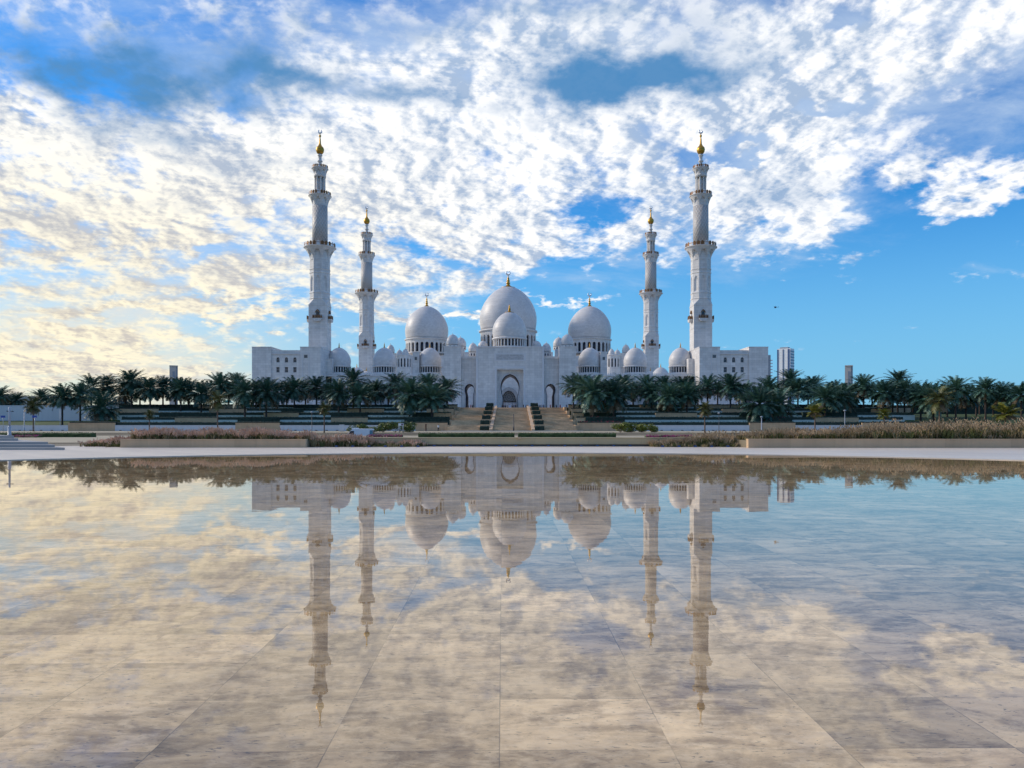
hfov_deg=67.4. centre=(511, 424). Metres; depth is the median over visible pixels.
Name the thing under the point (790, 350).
side windows
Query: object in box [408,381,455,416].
date palm
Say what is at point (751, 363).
corner building
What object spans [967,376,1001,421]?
date palm
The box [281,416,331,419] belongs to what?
hedge
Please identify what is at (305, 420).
terrace wall
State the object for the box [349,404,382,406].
hedge
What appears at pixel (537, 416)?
hedge block
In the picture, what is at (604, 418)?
hedge
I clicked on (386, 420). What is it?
terrace wall
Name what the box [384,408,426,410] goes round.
hedge
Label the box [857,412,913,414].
hedge
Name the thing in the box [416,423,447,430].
terrace wall
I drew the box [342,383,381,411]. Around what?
date palm
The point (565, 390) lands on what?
date palm
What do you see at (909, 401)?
date palm
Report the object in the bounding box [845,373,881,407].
date palm
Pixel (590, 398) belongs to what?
date palm
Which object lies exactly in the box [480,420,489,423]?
hedge block
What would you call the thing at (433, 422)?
hedge
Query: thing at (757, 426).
terrace wall
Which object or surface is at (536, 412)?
hedge block
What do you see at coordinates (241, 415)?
terrace wall
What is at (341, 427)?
utility cabinet
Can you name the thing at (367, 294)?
minaret
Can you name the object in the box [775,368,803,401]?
date palm
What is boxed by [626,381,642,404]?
date palm
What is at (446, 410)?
terrace wall
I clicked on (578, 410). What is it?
terrace wall
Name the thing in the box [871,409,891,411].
terrace wall
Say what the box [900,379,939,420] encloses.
date palm
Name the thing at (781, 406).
date palm
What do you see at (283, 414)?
terrace wall
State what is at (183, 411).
terrace wall
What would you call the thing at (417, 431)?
footpath
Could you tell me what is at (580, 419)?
terrace wall
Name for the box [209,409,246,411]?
terrace wall
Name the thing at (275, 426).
terrace wall
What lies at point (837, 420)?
terrace wall
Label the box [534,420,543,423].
hedge block
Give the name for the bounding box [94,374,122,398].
date palm
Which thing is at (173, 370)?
tower block
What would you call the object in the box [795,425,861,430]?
terrace wall
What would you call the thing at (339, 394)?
date palm
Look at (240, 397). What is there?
date palm
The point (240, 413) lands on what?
hedge
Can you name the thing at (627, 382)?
date palm
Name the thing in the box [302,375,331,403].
date palm
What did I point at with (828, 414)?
hedge
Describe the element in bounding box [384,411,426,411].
terrace wall
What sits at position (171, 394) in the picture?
date palm
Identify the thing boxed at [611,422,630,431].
shrub
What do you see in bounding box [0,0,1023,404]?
sky
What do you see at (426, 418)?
hedge
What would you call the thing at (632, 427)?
shrub
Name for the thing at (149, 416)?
young tree
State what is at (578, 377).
date palm
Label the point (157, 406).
hedge
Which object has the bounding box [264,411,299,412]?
hedge
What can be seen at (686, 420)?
terrace wall
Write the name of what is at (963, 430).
fountain grass
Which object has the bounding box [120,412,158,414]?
hedge
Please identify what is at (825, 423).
hedge
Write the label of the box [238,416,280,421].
hedge
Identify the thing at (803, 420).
terrace wall
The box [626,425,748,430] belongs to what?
terrace wall
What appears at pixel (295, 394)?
date palm
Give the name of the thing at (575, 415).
terrace wall
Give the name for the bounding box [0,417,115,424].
lawn slope
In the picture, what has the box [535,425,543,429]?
hedge block
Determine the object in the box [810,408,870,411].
hedge
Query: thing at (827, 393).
date palm
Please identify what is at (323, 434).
ground
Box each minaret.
[303,130,335,350]
[355,206,378,372]
[639,206,662,371]
[684,130,716,349]
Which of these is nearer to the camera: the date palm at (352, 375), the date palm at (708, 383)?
the date palm at (352, 375)
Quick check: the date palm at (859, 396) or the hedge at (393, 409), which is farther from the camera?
the date palm at (859, 396)
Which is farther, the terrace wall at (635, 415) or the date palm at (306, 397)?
the date palm at (306, 397)
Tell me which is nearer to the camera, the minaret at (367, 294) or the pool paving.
the pool paving
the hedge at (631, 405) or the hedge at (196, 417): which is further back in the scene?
the hedge at (631, 405)
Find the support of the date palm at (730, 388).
on the terrace ground
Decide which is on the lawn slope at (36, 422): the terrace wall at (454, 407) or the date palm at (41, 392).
the date palm at (41, 392)
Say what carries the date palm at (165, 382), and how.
on the terrace ground
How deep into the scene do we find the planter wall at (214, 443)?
56.30 m
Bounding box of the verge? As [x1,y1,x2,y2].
[14,436,698,442]
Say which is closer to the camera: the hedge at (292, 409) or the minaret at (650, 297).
the hedge at (292, 409)
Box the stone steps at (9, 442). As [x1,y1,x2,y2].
[0,435,64,449]
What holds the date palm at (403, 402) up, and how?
on the terrace ground
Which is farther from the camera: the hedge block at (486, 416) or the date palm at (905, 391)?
the date palm at (905, 391)
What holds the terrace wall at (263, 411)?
on the terrace ground
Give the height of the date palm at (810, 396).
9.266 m
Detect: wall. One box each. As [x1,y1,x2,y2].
[0,405,110,420]
[0,425,67,430]
[68,423,115,430]
[112,409,158,414]
[115,425,234,430]
[117,415,158,419]
[120,420,174,421]
[120,439,310,447]
[159,411,208,411]
[175,418,216,421]
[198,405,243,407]
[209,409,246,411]
[218,415,263,416]
[218,420,237,421]
[235,423,279,430]
[246,407,292,407]
[247,411,280,411]
[264,413,298,416]
[280,420,330,421]
[280,425,415,430]
[299,415,330,416]
[304,411,346,412]
[314,437,737,445]
[331,418,367,421]
[347,409,383,412]
[368,415,411,416]
[368,420,403,421]
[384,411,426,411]
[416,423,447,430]
[427,409,453,414]
[433,413,450,419]
[448,405,456,410]
[568,405,578,410]
[571,409,595,414]
[573,413,583,419]
[576,418,584,424]
[578,423,620,430]
[616,415,654,416]
[617,411,657,412]
[625,420,747,421]
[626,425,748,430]
[640,405,675,407]
[655,413,696,416]
[697,415,738,416]
[707,405,747,407]
[722,409,749,412]
[735,439,1023,447]
[749,423,794,430]
[792,420,813,421]
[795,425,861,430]
[816,418,858,421]
[857,415,914,419]
[859,420,904,421]
[861,423,931,428]
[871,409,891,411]
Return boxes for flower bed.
[13,434,42,436]
[367,434,402,436]
[644,434,691,436]
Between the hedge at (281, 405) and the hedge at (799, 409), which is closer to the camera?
the hedge at (799, 409)
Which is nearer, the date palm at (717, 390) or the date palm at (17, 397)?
the date palm at (717, 390)
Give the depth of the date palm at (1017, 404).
244.48 m
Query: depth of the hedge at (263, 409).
228.61 m
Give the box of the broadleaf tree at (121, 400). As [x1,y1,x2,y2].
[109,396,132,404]
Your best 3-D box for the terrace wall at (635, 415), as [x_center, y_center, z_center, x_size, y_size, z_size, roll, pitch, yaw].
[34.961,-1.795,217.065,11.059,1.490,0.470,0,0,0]
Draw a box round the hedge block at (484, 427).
[480,426,488,429]
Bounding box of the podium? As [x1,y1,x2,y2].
[891,408,910,412]
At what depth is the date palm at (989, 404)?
246.00 m
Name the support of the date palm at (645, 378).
on the terrace ground
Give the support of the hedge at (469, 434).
on the verge
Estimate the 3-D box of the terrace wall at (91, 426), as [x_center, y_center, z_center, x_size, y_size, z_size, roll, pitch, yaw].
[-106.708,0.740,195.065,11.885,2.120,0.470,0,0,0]
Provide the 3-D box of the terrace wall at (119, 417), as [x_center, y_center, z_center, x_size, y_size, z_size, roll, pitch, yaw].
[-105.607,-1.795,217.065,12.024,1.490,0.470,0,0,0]
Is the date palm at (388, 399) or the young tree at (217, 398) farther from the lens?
the date palm at (388, 399)
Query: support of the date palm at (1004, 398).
on the lawn slope at (952, 416)
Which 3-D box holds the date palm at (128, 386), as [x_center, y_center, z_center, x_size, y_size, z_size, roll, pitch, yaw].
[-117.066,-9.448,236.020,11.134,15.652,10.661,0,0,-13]
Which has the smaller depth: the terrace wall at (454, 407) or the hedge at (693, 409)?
the hedge at (693, 409)
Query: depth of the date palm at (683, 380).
234.78 m
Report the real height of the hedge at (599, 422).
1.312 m
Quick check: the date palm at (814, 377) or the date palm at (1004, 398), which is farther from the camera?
the date palm at (814, 377)
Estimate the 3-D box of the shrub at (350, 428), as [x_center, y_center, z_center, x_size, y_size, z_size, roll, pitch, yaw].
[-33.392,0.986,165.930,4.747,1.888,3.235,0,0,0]
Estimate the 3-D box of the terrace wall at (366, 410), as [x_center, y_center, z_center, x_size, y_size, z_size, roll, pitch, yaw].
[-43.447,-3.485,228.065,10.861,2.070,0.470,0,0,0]
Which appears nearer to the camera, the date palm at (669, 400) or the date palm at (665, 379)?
the date palm at (669, 400)
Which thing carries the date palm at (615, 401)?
on the terrace ground
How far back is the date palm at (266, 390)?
210.70 m
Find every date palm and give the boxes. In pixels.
[0,385,14,404]
[7,391,29,404]
[26,388,54,404]
[42,383,83,424]
[58,380,97,420]
[75,390,125,421]
[79,373,108,404]
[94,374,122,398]
[111,368,148,407]
[112,378,133,404]
[128,378,148,404]
[133,377,165,407]
[149,375,173,407]
[161,377,196,410]
[162,378,177,403]
[175,378,203,407]
[184,380,217,411]
[204,372,235,401]
[221,384,233,403]
[225,372,251,402]
[226,376,261,416]
[244,378,262,407]
[246,377,286,416]
[270,379,293,407]
[280,375,310,407]
[298,381,314,403]
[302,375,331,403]
[315,382,336,403]
[318,378,354,411]
[336,367,369,407]
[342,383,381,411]
[366,378,389,403]
[380,371,408,407]
[381,384,394,404]
[386,376,430,416]
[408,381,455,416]
[411,373,444,406]
[435,376,463,407]
[555,373,577,407]
[566,372,595,407]
[571,374,614,416]
[596,377,635,415]
[608,373,637,407]
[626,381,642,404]
[631,374,656,398]
[634,380,664,407]
[649,376,677,393]
[651,382,688,411]
[668,374,697,394]
[673,381,706,411]
[690,373,720,402]
[691,383,707,403]
[711,381,723,403]
[712,372,748,406]
[735,380,757,406]
[735,383,783,421]
[754,375,783,404]
[763,386,803,416]
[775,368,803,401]
[783,376,814,407]
[799,378,821,403]
[800,382,847,415]
[801,374,828,401]
[823,379,848,387]
[826,382,862,412]
[841,382,868,406]
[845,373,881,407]
[864,379,904,408]
[864,382,878,404]
[881,381,905,411]
[883,368,916,412]
[891,378,921,411]
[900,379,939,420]
[905,387,918,413]
[908,380,959,424]
[937,375,977,421]
[957,384,978,418]
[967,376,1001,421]
[971,383,984,415]
[982,388,998,414]
[987,381,1019,420]
[996,381,1023,422]
[1007,388,1023,408]
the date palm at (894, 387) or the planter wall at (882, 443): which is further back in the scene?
the date palm at (894, 387)
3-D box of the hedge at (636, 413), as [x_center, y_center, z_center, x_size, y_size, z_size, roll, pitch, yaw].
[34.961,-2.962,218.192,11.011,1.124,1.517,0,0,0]
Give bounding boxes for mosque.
[326,271,694,407]
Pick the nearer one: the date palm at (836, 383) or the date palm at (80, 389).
the date palm at (80, 389)
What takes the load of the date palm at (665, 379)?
on the terrace ground
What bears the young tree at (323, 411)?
on the footpath
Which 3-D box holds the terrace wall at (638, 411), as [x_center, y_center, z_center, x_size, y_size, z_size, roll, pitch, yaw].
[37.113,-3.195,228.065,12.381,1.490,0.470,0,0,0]
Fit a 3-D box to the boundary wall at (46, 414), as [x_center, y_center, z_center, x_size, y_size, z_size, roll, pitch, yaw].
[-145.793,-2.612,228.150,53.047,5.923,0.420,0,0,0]
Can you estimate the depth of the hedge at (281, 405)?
239.63 m
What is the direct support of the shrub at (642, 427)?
on the footpath
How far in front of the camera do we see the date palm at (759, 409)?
205.18 m
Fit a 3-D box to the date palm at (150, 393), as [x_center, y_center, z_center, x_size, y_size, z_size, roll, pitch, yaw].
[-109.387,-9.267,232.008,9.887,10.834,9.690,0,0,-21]
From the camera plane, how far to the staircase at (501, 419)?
206.96 m
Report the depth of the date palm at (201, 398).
224.69 m
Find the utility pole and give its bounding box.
[6,407,13,434]
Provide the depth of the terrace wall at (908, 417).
216.88 m
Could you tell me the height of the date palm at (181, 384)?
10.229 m
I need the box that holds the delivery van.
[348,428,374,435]
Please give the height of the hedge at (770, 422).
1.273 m
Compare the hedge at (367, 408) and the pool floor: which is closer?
the pool floor
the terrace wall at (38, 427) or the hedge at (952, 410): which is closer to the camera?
the terrace wall at (38, 427)
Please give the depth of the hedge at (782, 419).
205.53 m
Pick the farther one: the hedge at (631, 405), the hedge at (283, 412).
the hedge at (631, 405)
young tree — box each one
[20,395,45,430]
[142,409,154,428]
[204,390,228,426]
[317,401,332,432]
[695,402,713,432]
[805,403,825,431]
[876,408,890,424]
[922,385,956,420]
[992,402,1022,423]
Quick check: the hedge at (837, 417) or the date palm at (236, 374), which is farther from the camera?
the date palm at (236, 374)
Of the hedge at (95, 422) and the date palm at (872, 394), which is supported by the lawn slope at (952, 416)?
the date palm at (872, 394)
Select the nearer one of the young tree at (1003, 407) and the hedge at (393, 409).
the young tree at (1003, 407)
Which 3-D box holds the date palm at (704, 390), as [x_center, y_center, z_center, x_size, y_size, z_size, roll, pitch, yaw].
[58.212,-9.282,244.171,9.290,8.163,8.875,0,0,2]
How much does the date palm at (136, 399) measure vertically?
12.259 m
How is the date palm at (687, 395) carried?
on the terrace ground
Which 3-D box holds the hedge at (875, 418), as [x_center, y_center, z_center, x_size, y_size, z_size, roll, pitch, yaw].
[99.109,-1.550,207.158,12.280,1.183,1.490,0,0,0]
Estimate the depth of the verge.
93.91 m
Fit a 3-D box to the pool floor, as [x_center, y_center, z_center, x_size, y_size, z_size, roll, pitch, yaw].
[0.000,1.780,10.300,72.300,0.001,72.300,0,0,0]
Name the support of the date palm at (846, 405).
on the terrace ground
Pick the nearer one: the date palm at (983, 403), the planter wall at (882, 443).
the planter wall at (882, 443)
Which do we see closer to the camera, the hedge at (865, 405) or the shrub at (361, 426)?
the shrub at (361, 426)
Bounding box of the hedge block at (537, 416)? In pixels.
[533,415,541,418]
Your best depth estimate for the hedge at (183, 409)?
228.64 m
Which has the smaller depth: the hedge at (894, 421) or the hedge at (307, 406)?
the hedge at (894, 421)
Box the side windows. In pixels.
[790,350,793,403]
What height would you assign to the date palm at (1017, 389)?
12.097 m
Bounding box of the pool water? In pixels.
[0,453,1023,542]
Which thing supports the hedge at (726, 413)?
on the terrace ground
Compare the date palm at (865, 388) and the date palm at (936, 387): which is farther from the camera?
the date palm at (865, 388)
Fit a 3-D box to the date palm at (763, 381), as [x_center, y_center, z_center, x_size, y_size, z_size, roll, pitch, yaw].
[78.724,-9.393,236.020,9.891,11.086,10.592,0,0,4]
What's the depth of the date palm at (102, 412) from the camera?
206.48 m
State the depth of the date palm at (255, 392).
236.60 m
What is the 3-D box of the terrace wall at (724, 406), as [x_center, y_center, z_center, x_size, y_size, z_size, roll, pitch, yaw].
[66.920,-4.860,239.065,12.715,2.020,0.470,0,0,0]
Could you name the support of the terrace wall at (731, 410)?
on the terrace ground
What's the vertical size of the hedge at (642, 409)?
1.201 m
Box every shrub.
[346,425,366,431]
[356,424,382,431]
[377,423,393,431]
[383,421,410,431]
[400,421,416,431]
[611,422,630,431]
[623,422,638,431]
[636,423,648,431]
[647,423,657,431]
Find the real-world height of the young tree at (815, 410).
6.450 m
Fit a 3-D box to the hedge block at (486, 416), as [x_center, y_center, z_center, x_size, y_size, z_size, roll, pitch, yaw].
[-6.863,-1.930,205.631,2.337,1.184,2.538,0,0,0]
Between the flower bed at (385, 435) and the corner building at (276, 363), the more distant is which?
the corner building at (276, 363)
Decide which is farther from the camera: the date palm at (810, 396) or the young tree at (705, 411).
the date palm at (810, 396)
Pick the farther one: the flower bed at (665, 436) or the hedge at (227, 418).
the hedge at (227, 418)
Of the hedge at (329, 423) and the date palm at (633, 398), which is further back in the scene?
the date palm at (633, 398)
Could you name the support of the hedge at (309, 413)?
on the terrace ground
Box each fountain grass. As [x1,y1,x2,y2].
[78,426,427,446]
[647,416,1023,446]
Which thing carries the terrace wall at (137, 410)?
on the terrace ground
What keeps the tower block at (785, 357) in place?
on the ground at (323, 434)
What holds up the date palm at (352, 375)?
on the terrace ground
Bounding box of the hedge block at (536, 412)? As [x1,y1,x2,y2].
[532,410,540,413]
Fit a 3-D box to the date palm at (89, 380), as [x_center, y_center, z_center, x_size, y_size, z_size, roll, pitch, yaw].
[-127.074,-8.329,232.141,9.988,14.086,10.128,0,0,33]
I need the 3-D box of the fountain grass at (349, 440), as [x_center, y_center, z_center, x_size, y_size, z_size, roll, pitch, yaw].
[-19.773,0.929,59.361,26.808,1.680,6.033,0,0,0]
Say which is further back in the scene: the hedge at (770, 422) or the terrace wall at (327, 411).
the terrace wall at (327, 411)
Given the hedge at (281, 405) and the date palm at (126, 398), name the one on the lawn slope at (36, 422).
the date palm at (126, 398)
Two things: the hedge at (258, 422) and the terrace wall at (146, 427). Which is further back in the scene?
the hedge at (258, 422)
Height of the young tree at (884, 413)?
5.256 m
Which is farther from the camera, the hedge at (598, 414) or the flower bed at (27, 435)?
the hedge at (598, 414)
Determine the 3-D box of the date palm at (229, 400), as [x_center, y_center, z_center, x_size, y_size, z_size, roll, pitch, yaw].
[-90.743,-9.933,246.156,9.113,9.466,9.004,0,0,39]
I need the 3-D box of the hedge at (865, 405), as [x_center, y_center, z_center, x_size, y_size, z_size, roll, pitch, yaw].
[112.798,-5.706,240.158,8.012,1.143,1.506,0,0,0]
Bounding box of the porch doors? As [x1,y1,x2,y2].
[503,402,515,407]
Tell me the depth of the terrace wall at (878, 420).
205.88 m
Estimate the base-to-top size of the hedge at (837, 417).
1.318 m
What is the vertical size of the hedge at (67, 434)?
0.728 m
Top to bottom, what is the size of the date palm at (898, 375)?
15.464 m
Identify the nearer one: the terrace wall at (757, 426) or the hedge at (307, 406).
the terrace wall at (757, 426)
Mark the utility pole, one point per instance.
(9, 420)
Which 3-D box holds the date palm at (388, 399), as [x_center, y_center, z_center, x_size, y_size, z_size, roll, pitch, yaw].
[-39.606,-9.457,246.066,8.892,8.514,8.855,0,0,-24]
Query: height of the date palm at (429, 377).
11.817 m
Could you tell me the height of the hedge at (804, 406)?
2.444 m
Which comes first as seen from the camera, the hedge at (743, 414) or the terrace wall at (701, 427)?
the terrace wall at (701, 427)
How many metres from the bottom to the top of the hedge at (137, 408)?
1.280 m
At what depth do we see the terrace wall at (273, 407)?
238.83 m
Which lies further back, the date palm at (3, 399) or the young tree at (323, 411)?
the date palm at (3, 399)
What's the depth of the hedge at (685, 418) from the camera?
206.62 m
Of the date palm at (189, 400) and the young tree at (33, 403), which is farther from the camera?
the date palm at (189, 400)
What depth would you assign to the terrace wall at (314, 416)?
216.88 m
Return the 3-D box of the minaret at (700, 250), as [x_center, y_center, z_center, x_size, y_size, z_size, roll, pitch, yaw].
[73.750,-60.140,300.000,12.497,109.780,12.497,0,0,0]
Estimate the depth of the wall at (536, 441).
59.05 m
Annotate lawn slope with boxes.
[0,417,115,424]
[914,414,1023,426]
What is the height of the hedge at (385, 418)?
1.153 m
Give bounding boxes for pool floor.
[0,523,1023,767]
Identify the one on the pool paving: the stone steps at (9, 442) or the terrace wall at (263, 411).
the stone steps at (9, 442)
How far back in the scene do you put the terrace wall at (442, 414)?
216.88 m
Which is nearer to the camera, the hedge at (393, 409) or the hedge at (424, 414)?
the hedge at (424, 414)
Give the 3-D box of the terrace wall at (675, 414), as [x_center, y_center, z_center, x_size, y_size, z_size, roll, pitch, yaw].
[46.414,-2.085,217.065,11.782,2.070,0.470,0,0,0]
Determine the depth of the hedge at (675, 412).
217.54 m
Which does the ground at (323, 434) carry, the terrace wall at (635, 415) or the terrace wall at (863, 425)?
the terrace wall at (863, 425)
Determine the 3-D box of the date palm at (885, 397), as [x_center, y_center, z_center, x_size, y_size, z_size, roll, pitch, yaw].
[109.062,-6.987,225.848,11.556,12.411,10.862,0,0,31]
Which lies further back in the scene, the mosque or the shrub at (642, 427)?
the mosque
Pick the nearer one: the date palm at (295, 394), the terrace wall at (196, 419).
the terrace wall at (196, 419)
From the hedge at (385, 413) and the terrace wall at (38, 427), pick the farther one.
the hedge at (385, 413)
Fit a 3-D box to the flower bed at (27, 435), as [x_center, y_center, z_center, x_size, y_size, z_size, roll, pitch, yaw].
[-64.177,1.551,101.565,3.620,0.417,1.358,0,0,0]
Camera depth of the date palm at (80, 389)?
212.69 m
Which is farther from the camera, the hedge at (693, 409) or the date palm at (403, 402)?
the hedge at (693, 409)
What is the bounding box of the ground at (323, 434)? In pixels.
[48,433,739,445]
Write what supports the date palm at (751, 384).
on the terrace ground
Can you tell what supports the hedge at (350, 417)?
on the terrace ground
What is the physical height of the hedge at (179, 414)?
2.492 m
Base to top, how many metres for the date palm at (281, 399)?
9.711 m
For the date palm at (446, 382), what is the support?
on the terrace ground
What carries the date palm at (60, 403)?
on the lawn slope at (36, 422)
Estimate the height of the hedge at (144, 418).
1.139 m
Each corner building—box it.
[252,347,333,404]
[686,347,767,404]
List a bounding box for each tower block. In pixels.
[169,365,177,404]
[768,355,772,381]
[777,347,793,403]
[845,365,852,395]
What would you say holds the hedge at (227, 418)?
on the terrace ground
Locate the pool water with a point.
(52, 499)
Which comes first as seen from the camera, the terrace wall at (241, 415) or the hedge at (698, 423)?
the hedge at (698, 423)
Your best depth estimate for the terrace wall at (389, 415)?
216.83 m
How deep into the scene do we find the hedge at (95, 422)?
195.55 m
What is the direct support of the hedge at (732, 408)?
on the terrace ground
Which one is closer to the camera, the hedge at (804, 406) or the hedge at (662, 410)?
the hedge at (662, 410)
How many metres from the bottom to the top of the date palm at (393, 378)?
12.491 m
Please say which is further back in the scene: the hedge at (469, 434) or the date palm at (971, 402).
the date palm at (971, 402)
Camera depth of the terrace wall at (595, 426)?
194.88 m
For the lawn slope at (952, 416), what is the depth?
236.66 m
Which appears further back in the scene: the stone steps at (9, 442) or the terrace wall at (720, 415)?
the terrace wall at (720, 415)
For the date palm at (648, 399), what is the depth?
231.69 m
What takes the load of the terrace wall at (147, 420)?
on the terrace ground
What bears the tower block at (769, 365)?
on the ground at (323, 434)
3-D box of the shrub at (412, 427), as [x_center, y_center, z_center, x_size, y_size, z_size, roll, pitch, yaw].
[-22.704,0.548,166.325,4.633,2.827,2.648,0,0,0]
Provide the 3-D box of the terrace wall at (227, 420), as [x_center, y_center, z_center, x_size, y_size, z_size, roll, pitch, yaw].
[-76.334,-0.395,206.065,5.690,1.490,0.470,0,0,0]
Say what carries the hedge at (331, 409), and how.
on the terrace ground
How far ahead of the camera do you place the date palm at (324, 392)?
244.45 m
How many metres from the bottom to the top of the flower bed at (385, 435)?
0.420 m
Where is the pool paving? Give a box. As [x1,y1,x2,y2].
[0,446,1023,460]
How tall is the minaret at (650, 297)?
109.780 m
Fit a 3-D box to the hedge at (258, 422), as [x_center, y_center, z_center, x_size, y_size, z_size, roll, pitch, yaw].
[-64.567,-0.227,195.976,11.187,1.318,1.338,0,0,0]
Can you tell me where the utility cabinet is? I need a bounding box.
[339,424,344,430]
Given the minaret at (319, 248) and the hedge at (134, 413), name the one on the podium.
the minaret at (319, 248)
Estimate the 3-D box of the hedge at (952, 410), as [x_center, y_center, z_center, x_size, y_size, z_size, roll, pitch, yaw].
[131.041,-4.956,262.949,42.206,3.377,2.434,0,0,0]
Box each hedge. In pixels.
[0,432,95,436]
[70,421,117,424]
[115,407,159,410]
[117,421,235,424]
[119,404,197,407]
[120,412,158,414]
[121,416,175,419]
[159,412,216,416]
[160,408,209,410]
[176,416,216,417]
[218,412,263,414]
[218,416,237,419]
[236,421,280,424]
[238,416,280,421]
[246,404,292,406]
[247,408,280,410]
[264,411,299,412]
[281,408,304,411]
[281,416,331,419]
[281,421,415,424]
[293,404,347,407]
[299,412,330,414]
[304,408,347,410]
[331,412,367,416]
[332,416,367,417]
[348,407,384,408]
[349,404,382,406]
[368,412,411,414]
[368,416,404,419]
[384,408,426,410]
[404,416,449,424]
[412,412,433,416]
[416,421,447,422]
[418,432,514,436]
[518,432,615,436]
[577,421,624,424]
[583,412,615,416]
[585,416,624,421]
[616,408,657,410]
[616,412,654,414]
[618,404,639,406]
[625,416,746,419]
[628,421,747,424]
[655,411,696,412]
[657,408,678,411]
[679,408,720,410]
[697,412,737,414]
[721,407,752,410]
[738,412,769,416]
[747,416,791,421]
[748,421,793,424]
[786,408,808,410]
[790,416,813,419]
[794,421,860,424]
[795,404,861,407]
[801,412,857,416]
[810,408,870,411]
[817,416,856,417]
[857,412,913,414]
[857,416,902,419]
[860,421,930,422]
[862,404,885,406]
[886,405,957,413]
[957,404,1023,413]
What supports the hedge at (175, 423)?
on the terrace ground
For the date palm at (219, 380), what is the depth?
234.86 m
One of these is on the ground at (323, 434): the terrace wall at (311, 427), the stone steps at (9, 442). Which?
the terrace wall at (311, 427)
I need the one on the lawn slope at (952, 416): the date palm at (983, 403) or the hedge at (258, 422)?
the date palm at (983, 403)
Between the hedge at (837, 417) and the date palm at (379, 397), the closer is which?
the hedge at (837, 417)
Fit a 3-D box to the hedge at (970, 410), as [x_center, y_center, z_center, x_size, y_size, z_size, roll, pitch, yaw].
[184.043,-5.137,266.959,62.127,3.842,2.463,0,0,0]
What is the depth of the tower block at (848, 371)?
619.83 m
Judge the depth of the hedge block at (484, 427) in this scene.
190.50 m
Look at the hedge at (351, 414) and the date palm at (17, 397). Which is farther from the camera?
the date palm at (17, 397)
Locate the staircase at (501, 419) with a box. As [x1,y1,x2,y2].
[445,406,578,430]
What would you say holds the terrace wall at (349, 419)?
on the terrace ground
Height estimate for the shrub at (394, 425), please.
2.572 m
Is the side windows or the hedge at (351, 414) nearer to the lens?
the hedge at (351, 414)
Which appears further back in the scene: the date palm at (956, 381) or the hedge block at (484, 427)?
the date palm at (956, 381)
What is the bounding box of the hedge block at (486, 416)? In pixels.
[482,415,490,418]
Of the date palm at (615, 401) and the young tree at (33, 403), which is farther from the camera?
the date palm at (615, 401)
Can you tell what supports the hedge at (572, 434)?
on the verge
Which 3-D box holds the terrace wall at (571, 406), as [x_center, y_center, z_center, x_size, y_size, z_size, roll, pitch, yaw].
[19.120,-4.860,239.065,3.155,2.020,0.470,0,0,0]
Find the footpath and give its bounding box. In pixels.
[0,431,808,432]
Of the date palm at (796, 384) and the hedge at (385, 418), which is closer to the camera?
the hedge at (385, 418)
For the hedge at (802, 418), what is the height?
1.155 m
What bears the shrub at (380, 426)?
on the footpath
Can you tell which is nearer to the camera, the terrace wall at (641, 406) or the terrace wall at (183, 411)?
the terrace wall at (183, 411)
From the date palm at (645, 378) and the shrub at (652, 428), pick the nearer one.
the shrub at (652, 428)
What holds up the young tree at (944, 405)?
on the footpath
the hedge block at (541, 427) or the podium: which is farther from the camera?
the podium

